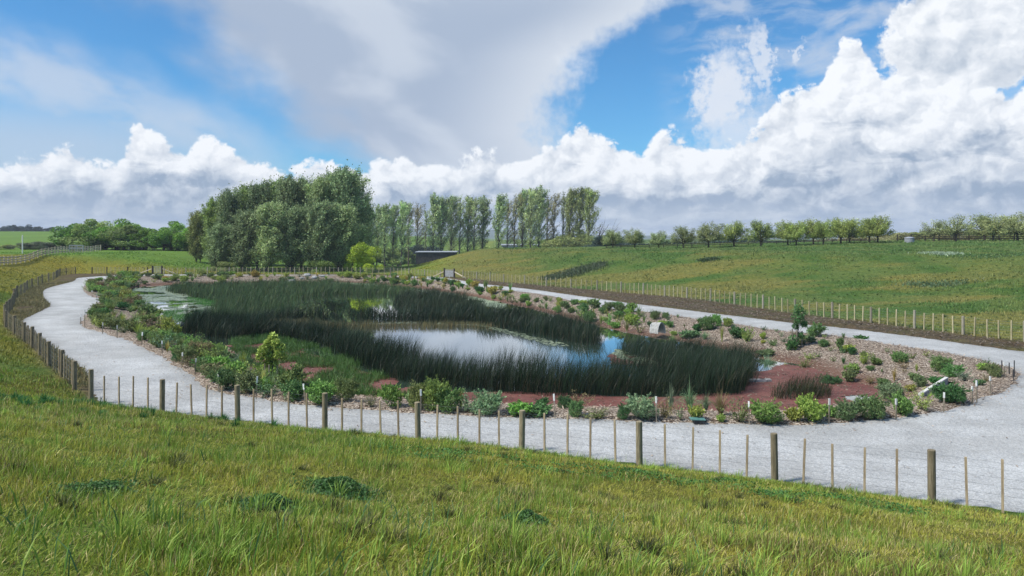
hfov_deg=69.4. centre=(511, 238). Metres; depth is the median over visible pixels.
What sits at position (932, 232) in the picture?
orchard tree
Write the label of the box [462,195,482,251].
poplar tree
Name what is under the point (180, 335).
shrub
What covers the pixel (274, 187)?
poplar tree
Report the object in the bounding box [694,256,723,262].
weed patch
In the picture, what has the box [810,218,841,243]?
orchard tree
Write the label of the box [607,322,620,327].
leafy shrub
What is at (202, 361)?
open shrub
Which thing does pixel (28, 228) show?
broadleaf tree
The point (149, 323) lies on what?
open shrub
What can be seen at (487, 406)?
shrub
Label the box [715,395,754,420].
open shrub
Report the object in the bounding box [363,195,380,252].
poplar tree
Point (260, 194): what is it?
poplar tree
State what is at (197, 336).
open shrub
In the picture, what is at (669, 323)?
leafy shrub
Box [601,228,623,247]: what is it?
orchard tree
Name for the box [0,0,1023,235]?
sky
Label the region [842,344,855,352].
leafy shrub
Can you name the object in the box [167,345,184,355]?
leafy shrub
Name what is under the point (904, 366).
open shrub
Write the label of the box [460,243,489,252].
broadleaf tree
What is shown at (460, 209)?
poplar tree
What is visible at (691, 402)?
arching grass
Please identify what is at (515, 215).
poplar tree
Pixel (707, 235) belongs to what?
orchard tree
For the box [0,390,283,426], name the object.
cocksfoot tussocks
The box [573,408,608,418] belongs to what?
open shrub
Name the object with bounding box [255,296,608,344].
reed bed
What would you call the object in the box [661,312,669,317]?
shrub
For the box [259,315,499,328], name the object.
reed bed
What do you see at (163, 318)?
shrub
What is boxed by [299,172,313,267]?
poplar tree
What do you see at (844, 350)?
leafy shrub
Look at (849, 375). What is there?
leafy shrub
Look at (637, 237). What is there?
orchard tree
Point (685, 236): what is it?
orchard tree
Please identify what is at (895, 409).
marker stake
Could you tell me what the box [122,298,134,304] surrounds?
shrub
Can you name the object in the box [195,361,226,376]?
leafy shrub
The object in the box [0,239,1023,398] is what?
field grass
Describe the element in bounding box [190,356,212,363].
leafy shrub
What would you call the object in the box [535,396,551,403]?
shrub
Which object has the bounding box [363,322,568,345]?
floating pads
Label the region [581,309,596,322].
shrub
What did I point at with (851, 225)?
orchard tree
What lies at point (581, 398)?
open shrub
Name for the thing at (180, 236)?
broadleaf tree
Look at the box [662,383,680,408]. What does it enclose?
arching grass
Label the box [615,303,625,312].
shrub
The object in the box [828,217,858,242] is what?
orchard tree
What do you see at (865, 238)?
hedge bush
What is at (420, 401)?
marker stake
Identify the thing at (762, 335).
leafy shrub
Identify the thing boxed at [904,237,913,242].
water tank
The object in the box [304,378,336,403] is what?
shrub
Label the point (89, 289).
open shrub
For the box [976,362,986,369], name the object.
leafy shrub
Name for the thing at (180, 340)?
flax plant
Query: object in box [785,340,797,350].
leafy shrub
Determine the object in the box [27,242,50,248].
hedge bush
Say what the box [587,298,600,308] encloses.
leafy shrub
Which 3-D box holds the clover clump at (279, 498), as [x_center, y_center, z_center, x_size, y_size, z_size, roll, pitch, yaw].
[-2.077,2.314,6.395,0.771,0.261,0.988,0,0,0]
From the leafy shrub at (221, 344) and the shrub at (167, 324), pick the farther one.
the shrub at (167, 324)
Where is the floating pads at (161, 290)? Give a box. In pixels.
[132,286,217,320]
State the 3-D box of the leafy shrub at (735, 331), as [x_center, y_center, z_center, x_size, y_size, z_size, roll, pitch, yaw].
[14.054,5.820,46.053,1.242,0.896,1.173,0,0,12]
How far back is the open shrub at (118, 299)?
66.08 m
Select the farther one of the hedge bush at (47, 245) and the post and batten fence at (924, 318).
the hedge bush at (47, 245)
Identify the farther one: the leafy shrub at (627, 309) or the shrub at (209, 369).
the leafy shrub at (627, 309)
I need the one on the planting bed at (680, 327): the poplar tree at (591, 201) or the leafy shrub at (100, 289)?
the leafy shrub at (100, 289)
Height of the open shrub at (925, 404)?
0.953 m
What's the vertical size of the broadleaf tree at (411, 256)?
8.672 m
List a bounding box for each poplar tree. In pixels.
[199,196,219,264]
[200,222,235,270]
[213,183,242,265]
[227,205,258,270]
[230,180,256,254]
[239,178,277,267]
[247,200,294,271]
[267,175,282,262]
[272,168,308,269]
[278,203,310,271]
[296,198,346,268]
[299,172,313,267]
[302,172,339,263]
[315,165,364,264]
[324,201,371,270]
[327,159,376,269]
[350,170,378,268]
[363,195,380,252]
[367,211,379,247]
[373,203,384,264]
[378,202,394,265]
[389,204,400,265]
[394,199,416,265]
[404,203,415,265]
[412,203,426,264]
[421,210,430,250]
[426,192,448,250]
[435,195,452,250]
[446,194,466,250]
[456,197,469,253]
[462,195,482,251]
[469,195,484,249]
[476,195,492,248]
[491,192,509,247]
[504,198,515,247]
[508,192,525,247]
[517,188,533,246]
[522,187,545,246]
[533,185,550,246]
[545,194,556,238]
[549,192,564,237]
[560,192,567,234]
[563,187,581,237]
[572,186,590,233]
[580,188,601,244]
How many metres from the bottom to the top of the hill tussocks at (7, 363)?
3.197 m
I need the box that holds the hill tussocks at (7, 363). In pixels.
[0,265,63,386]
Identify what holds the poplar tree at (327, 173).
on the ground at (736, 269)
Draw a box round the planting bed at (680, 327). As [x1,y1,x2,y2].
[81,275,1020,424]
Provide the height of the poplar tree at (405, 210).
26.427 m
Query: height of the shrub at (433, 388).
1.294 m
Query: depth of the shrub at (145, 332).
41.89 m
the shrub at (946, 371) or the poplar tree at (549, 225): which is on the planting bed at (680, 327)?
the shrub at (946, 371)
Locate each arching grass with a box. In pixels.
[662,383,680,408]
[673,377,707,408]
[696,392,714,410]
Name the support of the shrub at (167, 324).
on the planting bed at (680, 327)
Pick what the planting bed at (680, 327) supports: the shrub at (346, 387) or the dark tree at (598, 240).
the shrub at (346, 387)
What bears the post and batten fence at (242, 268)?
on the ground at (736, 269)
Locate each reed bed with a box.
[164,277,420,316]
[177,305,757,397]
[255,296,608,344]
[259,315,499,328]
[392,285,487,310]
[614,331,767,389]
[769,368,836,399]
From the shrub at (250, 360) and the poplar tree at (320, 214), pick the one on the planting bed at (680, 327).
the shrub at (250, 360)
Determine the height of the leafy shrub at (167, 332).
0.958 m
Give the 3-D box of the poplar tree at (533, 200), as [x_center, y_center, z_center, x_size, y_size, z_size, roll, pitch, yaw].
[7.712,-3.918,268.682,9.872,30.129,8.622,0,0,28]
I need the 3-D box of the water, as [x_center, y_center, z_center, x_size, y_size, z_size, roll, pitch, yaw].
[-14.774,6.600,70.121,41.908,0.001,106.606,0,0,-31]
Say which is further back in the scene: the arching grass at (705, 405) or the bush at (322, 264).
the bush at (322, 264)
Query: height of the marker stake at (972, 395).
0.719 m
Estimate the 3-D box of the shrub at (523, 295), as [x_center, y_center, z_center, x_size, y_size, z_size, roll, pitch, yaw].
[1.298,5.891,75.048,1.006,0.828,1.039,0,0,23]
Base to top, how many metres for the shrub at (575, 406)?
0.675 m
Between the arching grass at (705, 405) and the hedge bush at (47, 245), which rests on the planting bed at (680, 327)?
the arching grass at (705, 405)
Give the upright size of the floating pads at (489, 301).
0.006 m
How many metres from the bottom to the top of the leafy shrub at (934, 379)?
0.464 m
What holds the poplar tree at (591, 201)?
on the ground at (736, 269)
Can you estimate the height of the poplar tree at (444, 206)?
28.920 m
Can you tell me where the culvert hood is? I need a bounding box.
[649,322,665,333]
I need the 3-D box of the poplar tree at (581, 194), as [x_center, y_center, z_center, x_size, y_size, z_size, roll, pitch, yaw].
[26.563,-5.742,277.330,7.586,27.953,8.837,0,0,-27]
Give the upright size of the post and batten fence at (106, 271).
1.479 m
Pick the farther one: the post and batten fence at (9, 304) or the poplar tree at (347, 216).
the poplar tree at (347, 216)
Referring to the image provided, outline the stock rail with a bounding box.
[69,245,83,250]
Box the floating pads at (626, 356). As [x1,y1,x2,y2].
[612,349,660,362]
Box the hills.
[372,229,882,238]
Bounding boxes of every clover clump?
[36,477,155,501]
[222,492,312,511]
[267,472,402,505]
[487,509,558,526]
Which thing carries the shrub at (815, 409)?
on the planting bed at (680, 327)
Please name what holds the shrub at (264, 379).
on the planting bed at (680, 327)
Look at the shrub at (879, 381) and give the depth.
32.56 m
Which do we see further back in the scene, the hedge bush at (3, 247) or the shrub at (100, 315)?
the hedge bush at (3, 247)
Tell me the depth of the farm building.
330.00 m
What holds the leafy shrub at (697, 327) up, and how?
on the planting bed at (680, 327)
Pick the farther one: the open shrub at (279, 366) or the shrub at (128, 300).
the shrub at (128, 300)
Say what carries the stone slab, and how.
on the water
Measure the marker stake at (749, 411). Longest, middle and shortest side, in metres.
0.815 x 0.052 x 0.046 m
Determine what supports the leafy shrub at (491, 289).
on the planting bed at (680, 327)
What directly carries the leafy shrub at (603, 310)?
on the planting bed at (680, 327)
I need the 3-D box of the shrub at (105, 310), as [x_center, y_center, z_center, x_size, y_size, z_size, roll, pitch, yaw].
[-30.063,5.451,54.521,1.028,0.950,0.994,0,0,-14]
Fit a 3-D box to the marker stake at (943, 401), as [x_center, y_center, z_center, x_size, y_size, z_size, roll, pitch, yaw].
[14.600,5.605,24.999,0.052,0.829,0.046,1,-2,18]
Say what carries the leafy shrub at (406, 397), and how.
on the planting bed at (680, 327)
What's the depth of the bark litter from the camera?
60.71 m
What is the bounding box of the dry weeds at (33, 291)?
[2,281,111,402]
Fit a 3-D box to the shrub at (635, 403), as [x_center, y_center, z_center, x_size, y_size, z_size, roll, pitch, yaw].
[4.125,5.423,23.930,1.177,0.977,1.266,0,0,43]
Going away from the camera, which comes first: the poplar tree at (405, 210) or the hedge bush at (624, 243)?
the hedge bush at (624, 243)
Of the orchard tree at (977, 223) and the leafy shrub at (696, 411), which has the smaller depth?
the leafy shrub at (696, 411)
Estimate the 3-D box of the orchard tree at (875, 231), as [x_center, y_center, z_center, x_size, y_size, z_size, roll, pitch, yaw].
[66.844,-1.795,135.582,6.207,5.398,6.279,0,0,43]
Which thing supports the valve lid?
on the path
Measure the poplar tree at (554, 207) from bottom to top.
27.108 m
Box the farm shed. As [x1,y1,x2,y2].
[416,251,457,263]
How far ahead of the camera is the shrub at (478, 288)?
85.66 m
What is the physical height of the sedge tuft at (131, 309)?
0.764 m
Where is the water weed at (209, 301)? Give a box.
[164,296,215,330]
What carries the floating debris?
on the water
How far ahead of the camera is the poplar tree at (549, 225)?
286.78 m
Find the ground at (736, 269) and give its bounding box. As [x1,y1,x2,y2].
[0,231,1023,575]
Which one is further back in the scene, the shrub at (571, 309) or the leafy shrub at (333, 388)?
the shrub at (571, 309)
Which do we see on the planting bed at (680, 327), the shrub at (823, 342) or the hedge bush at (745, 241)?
the shrub at (823, 342)
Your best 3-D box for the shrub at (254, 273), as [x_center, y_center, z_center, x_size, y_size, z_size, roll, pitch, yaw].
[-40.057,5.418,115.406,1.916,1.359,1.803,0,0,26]
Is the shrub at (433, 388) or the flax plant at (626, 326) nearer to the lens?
the shrub at (433, 388)
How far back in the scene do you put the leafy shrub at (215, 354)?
34.60 m
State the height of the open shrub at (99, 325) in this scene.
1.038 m
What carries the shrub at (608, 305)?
on the planting bed at (680, 327)
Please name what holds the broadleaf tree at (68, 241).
on the ground at (736, 269)
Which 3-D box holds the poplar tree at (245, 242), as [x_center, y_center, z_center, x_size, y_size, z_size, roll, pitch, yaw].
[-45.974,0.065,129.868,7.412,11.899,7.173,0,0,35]
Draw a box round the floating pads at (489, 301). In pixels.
[330,282,506,307]
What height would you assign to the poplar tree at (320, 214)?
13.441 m
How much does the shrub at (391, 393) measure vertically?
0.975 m
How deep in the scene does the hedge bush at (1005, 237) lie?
187.11 m
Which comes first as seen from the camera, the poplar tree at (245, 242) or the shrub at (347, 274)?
the shrub at (347, 274)
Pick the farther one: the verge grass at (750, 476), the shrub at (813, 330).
the shrub at (813, 330)
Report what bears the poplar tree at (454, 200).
on the ground at (736, 269)
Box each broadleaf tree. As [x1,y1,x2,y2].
[2,225,21,230]
[21,224,40,230]
[47,223,99,249]
[59,223,109,249]
[80,226,129,249]
[84,218,112,228]
[92,218,131,249]
[97,224,137,249]
[110,222,159,249]
[121,229,160,249]
[131,224,157,247]
[140,230,185,250]
[155,221,185,249]
[158,228,184,249]
[166,228,191,250]
[372,249,398,265]
[373,247,406,265]
[385,246,415,265]
[445,248,464,252]
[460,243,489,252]
[500,240,534,247]
[540,234,584,246]
[553,228,589,246]
[568,234,594,246]
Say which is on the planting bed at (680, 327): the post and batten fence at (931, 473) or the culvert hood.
the culvert hood
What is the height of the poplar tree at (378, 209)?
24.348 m
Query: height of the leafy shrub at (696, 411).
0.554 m
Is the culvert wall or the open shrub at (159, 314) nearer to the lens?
the culvert wall
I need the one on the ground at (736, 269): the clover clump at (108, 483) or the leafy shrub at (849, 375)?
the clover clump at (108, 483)
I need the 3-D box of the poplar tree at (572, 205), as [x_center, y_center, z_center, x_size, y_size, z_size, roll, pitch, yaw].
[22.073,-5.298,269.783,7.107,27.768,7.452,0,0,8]
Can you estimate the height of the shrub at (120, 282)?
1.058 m
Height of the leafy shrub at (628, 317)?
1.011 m
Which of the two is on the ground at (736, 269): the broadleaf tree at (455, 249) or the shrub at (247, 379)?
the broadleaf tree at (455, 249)
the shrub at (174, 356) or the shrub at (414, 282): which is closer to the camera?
the shrub at (174, 356)
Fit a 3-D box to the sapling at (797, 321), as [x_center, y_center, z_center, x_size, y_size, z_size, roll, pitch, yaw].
[16.272,4.978,42.077,1.168,2.691,0.853,0,0,0]
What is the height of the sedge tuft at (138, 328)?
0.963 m
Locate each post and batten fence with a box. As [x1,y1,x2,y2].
[3,267,76,389]
[88,369,1022,512]
[91,267,147,273]
[163,267,440,276]
[462,270,1023,341]
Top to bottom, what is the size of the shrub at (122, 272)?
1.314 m
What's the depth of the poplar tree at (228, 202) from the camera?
134.37 m
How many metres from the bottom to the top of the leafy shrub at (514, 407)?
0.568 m
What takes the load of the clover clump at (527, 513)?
on the ground at (736, 269)
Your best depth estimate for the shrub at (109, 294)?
67.85 m
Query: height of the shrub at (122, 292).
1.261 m
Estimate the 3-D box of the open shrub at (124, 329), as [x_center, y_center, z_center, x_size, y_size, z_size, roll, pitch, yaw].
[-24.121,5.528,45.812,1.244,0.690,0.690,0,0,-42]
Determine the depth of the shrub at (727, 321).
49.30 m
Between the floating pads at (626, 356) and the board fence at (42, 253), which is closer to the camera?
the floating pads at (626, 356)
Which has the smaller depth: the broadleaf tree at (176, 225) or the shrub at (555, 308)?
the shrub at (555, 308)
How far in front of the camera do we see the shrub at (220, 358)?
32.40 m
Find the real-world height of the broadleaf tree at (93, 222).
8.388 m
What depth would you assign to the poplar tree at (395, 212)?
276.24 m
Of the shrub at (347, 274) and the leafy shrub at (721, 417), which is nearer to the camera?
the leafy shrub at (721, 417)
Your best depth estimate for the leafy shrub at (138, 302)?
68.79 m
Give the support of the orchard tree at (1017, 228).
on the ground at (736, 269)
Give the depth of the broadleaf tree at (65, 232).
183.36 m
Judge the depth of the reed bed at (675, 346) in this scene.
40.05 m
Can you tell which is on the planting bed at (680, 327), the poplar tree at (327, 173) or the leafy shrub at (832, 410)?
the leafy shrub at (832, 410)
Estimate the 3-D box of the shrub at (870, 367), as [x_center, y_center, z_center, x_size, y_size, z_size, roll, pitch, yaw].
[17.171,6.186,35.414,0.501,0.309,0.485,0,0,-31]
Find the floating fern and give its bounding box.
[226,344,889,412]
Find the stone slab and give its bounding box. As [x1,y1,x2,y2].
[749,378,771,381]
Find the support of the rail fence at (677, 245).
on the ground at (736, 269)
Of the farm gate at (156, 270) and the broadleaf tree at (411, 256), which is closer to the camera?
the farm gate at (156, 270)
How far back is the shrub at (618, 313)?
57.61 m
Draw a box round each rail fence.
[606,238,875,247]
[897,234,1023,240]
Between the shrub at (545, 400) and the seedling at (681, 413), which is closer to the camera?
the seedling at (681, 413)
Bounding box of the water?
[131,283,868,400]
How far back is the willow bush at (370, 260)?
127.47 m
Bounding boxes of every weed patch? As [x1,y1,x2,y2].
[538,258,613,280]
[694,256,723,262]
[891,276,985,287]
[911,251,970,255]
[930,252,1023,261]
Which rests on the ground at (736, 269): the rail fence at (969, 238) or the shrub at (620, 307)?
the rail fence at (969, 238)
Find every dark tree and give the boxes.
[390,244,438,259]
[592,235,628,246]
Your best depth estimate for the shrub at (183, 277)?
108.57 m
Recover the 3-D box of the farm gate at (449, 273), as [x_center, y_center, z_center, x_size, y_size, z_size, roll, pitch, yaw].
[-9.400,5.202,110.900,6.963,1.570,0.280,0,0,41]
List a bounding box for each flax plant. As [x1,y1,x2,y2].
[165,340,170,351]
[176,335,184,343]
[624,321,629,331]
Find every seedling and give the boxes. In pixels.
[630,315,643,325]
[633,321,645,332]
[676,403,685,420]
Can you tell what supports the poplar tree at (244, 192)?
on the ground at (736, 269)
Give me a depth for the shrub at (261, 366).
33.17 m
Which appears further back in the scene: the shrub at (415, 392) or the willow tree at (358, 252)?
the willow tree at (358, 252)
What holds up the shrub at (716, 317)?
on the planting bed at (680, 327)
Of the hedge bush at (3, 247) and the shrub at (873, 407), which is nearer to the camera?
the shrub at (873, 407)
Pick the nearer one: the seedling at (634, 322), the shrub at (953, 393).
the shrub at (953, 393)
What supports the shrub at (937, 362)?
on the planting bed at (680, 327)
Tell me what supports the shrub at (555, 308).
on the planting bed at (680, 327)
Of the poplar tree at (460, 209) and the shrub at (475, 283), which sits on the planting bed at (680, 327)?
the shrub at (475, 283)
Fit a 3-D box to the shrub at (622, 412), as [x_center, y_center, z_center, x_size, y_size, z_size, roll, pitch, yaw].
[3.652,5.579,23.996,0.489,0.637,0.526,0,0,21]
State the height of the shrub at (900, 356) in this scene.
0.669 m
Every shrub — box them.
[81,283,97,291]
[84,313,115,327]
[87,307,103,318]
[88,302,106,309]
[90,312,112,324]
[96,295,109,302]
[97,287,104,292]
[98,307,111,313]
[100,290,113,297]
[102,299,114,303]
[102,315,124,329]
[107,280,130,286]
[110,295,126,301]
[111,323,131,332]
[113,301,133,309]
[116,270,127,275]
[118,288,132,296]
[120,317,147,331]
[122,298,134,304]
[127,296,142,300]
[133,299,145,305]
[136,329,149,340]
[137,304,157,314]
[139,314,157,321]
[141,325,157,331]
[142,314,172,328]
[145,329,167,339]
[148,335,164,346]
[149,333,178,349]
[150,308,163,314]
[152,273,161,278]
[153,310,165,320]
[155,315,176,323]
[155,328,176,341]
[156,317,181,333]
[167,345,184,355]
[169,273,179,280]
[171,352,184,361]
[172,332,189,341]
[173,343,198,361]
[175,355,195,365]
[178,274,189,281]
[182,335,199,345]
[187,332,204,342]
[187,338,213,357]
[189,357,207,371]
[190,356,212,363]
[195,269,206,275]
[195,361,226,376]
[197,343,226,356]
[199,365,225,379]
[205,366,239,388]
[207,354,233,365]
[209,352,223,358]
[211,342,227,352]
[214,275,226,280]
[219,351,237,358]
[224,360,246,373]
[231,360,263,378]
[235,370,261,393]
[240,355,254,366]
[248,379,282,396]
[251,269,261,276]
[256,364,278,376]
[258,376,275,390]
[261,369,277,378]
[273,360,283,376]
[274,363,311,392]
[278,378,305,401]
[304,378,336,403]
[314,378,336,393]
[333,376,359,400]
[343,271,352,277]
[352,273,361,278]
[364,393,376,406]
[377,382,403,406]
[389,277,396,283]
[404,390,414,405]
[407,379,429,408]
[410,279,417,285]
[421,374,451,410]
[433,387,464,413]
[455,389,484,412]
[466,278,472,285]
[469,388,506,415]
[470,280,479,288]
[474,286,484,291]
[487,285,498,293]
[506,399,532,416]
[520,293,528,298]
[528,402,552,416]
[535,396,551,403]
[551,306,561,312]
[556,395,572,408]
[559,301,569,307]
[566,388,594,405]
[567,306,575,312]
[567,398,583,417]
[570,299,579,304]
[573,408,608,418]
[577,302,589,311]
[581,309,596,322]
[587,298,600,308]
[598,307,606,313]
[601,302,614,310]
[603,313,612,323]
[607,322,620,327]
[611,301,623,308]
[611,310,625,317]
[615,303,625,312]
[617,402,630,419]
[622,392,659,419]
[624,307,632,313]
[624,313,638,324]
[626,302,637,311]
[649,309,660,319]
[657,396,678,417]
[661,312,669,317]
[664,321,673,326]
[677,329,701,337]
[687,404,706,416]
[692,323,700,330]
[697,315,716,329]
[711,314,721,325]
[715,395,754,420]
[716,413,725,421]
[722,317,733,326]
[728,326,746,337]
[740,326,754,341]
[746,396,784,423]
[756,349,774,355]
[759,332,765,338]
[766,338,777,345]
[783,405,806,421]
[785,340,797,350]
[794,392,827,421]
[799,356,813,367]
[803,334,816,341]
[804,353,816,358]
[806,321,828,335]
[815,372,842,383]
[817,338,829,346]
[823,404,837,416]
[833,397,863,420]
[835,337,844,348]
[839,347,847,352]
[841,367,856,381]
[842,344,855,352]
[846,346,857,354]
[847,362,860,372]
[850,392,889,419]
[852,334,869,338]
[860,350,867,356]
[860,353,869,363]
[862,376,874,383]
[865,365,875,370]
[867,355,883,364]
[874,381,907,401]
[876,377,891,385]
[886,389,914,416]
[890,350,911,361]
[895,360,908,368]
[903,384,915,390]
[907,386,934,410]
[908,371,924,379]
[913,375,928,387]
[927,353,954,371]
[927,375,943,383]
[928,381,971,402]
[939,362,966,376]
[953,368,974,380]
[972,378,985,385]
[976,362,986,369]
[980,374,991,381]
[981,362,1005,377]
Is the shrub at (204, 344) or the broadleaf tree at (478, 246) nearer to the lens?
the shrub at (204, 344)
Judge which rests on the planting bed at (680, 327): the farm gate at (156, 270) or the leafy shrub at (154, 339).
the leafy shrub at (154, 339)
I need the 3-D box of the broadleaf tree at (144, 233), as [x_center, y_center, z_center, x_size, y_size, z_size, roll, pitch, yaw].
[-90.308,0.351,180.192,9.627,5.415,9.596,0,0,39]
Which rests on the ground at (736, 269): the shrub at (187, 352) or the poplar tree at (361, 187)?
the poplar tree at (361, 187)
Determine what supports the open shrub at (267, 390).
on the planting bed at (680, 327)
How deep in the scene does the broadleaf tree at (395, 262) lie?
274.66 m
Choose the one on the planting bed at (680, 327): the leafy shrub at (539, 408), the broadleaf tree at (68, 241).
the leafy shrub at (539, 408)
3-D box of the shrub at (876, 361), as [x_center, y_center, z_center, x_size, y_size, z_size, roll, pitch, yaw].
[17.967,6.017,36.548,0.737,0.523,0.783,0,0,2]
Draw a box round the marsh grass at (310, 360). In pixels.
[228,332,449,397]
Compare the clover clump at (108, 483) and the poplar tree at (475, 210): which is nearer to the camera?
the clover clump at (108, 483)
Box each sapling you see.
[255,332,287,375]
[788,304,807,347]
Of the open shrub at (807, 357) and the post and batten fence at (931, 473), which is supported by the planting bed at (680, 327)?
the open shrub at (807, 357)
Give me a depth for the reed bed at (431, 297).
74.58 m
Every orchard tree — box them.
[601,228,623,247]
[620,228,645,246]
[647,230,670,247]
[670,225,696,247]
[694,221,725,247]
[718,219,748,246]
[745,220,779,245]
[771,219,797,244]
[781,220,813,245]
[800,217,828,243]
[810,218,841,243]
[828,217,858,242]
[833,217,867,242]
[855,215,890,241]
[862,214,897,242]
[919,219,947,240]
[935,215,980,240]
[965,212,1007,239]
[978,213,1013,239]
[999,211,1023,240]
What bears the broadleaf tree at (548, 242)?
on the ground at (736, 269)
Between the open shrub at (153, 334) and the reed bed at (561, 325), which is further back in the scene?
the reed bed at (561, 325)
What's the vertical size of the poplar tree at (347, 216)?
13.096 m
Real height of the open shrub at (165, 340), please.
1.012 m
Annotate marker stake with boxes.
[420,389,421,412]
[553,394,555,418]
[655,396,656,421]
[748,401,749,424]
[828,398,830,422]
[895,399,896,419]
[943,392,944,411]
[971,386,972,403]
[975,380,977,401]
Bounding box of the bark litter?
[471,279,1022,350]
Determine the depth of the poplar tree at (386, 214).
261.69 m
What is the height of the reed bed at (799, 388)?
1.451 m
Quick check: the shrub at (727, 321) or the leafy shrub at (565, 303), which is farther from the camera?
the leafy shrub at (565, 303)
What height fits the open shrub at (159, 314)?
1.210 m
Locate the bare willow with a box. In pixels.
[596,222,621,238]
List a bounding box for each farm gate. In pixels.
[141,266,175,273]
[433,268,464,277]
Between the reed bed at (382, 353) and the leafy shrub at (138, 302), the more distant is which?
the leafy shrub at (138, 302)
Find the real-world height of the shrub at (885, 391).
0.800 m
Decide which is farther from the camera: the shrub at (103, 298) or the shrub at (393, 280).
the shrub at (393, 280)
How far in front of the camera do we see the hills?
3084.34 m
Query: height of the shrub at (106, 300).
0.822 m
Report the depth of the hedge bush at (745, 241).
246.34 m
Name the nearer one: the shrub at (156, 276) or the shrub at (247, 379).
the shrub at (247, 379)
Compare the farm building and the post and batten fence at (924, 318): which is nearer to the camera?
the post and batten fence at (924, 318)
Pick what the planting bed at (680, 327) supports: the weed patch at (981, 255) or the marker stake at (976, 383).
the marker stake at (976, 383)
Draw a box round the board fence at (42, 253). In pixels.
[0,245,100,264]
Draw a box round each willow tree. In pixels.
[185,208,205,261]
[343,242,382,272]
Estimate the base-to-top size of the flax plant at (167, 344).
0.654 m
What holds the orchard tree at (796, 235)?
on the ground at (736, 269)
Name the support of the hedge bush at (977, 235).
on the ground at (736, 269)
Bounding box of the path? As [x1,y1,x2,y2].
[22,274,1023,512]
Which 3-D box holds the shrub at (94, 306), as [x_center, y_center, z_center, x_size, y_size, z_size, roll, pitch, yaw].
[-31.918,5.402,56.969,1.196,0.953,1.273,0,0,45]
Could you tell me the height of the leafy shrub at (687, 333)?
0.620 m
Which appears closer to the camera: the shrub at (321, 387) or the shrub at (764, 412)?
the shrub at (764, 412)
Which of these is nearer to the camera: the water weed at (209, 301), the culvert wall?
the culvert wall
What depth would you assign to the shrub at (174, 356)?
34.87 m
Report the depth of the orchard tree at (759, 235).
136.09 m
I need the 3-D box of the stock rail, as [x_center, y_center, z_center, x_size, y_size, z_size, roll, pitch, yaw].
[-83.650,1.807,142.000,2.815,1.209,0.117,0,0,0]
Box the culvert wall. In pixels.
[918,377,958,397]
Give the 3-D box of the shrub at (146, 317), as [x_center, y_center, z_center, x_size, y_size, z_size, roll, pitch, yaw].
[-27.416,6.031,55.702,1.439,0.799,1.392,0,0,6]
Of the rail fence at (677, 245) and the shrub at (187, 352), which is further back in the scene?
the rail fence at (677, 245)
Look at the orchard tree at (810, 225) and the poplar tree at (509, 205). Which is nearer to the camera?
the orchard tree at (810, 225)
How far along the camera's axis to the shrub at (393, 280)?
105.64 m
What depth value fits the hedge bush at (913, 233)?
187.75 m
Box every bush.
[0,244,19,249]
[6,243,41,249]
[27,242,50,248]
[38,243,65,249]
[131,246,156,249]
[209,261,239,271]
[310,259,335,271]
[359,257,383,271]
[581,242,637,246]
[665,241,706,243]
[713,239,793,242]
[814,236,874,240]
[867,232,927,240]
[896,232,936,240]
[926,230,978,240]
[958,230,994,239]
[986,232,1023,239]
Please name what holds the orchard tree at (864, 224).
on the ground at (736, 269)
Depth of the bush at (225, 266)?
126.76 m
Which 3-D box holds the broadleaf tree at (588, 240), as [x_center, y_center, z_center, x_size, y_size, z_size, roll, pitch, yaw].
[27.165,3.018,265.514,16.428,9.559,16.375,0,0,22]
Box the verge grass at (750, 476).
[110,403,1023,516]
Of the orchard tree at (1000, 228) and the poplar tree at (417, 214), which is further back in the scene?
the poplar tree at (417, 214)
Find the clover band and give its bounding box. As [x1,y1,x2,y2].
[373,441,948,515]
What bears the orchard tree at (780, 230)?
on the ground at (736, 269)
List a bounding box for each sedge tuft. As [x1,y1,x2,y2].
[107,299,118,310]
[126,305,135,311]
[132,321,144,333]
[711,388,735,413]
[759,353,780,363]
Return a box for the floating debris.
[252,355,877,411]
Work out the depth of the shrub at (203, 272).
116.30 m
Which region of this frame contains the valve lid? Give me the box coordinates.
[689,417,705,423]
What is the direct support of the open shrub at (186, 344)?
on the planting bed at (680, 327)
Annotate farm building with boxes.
[501,244,537,247]
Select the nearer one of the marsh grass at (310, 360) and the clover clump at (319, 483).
the clover clump at (319, 483)
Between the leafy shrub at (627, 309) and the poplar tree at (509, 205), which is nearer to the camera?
the leafy shrub at (627, 309)
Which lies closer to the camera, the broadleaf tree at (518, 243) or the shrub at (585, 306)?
the shrub at (585, 306)
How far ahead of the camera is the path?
22.74 m
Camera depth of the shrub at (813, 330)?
44.20 m
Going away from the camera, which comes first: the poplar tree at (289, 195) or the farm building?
the poplar tree at (289, 195)

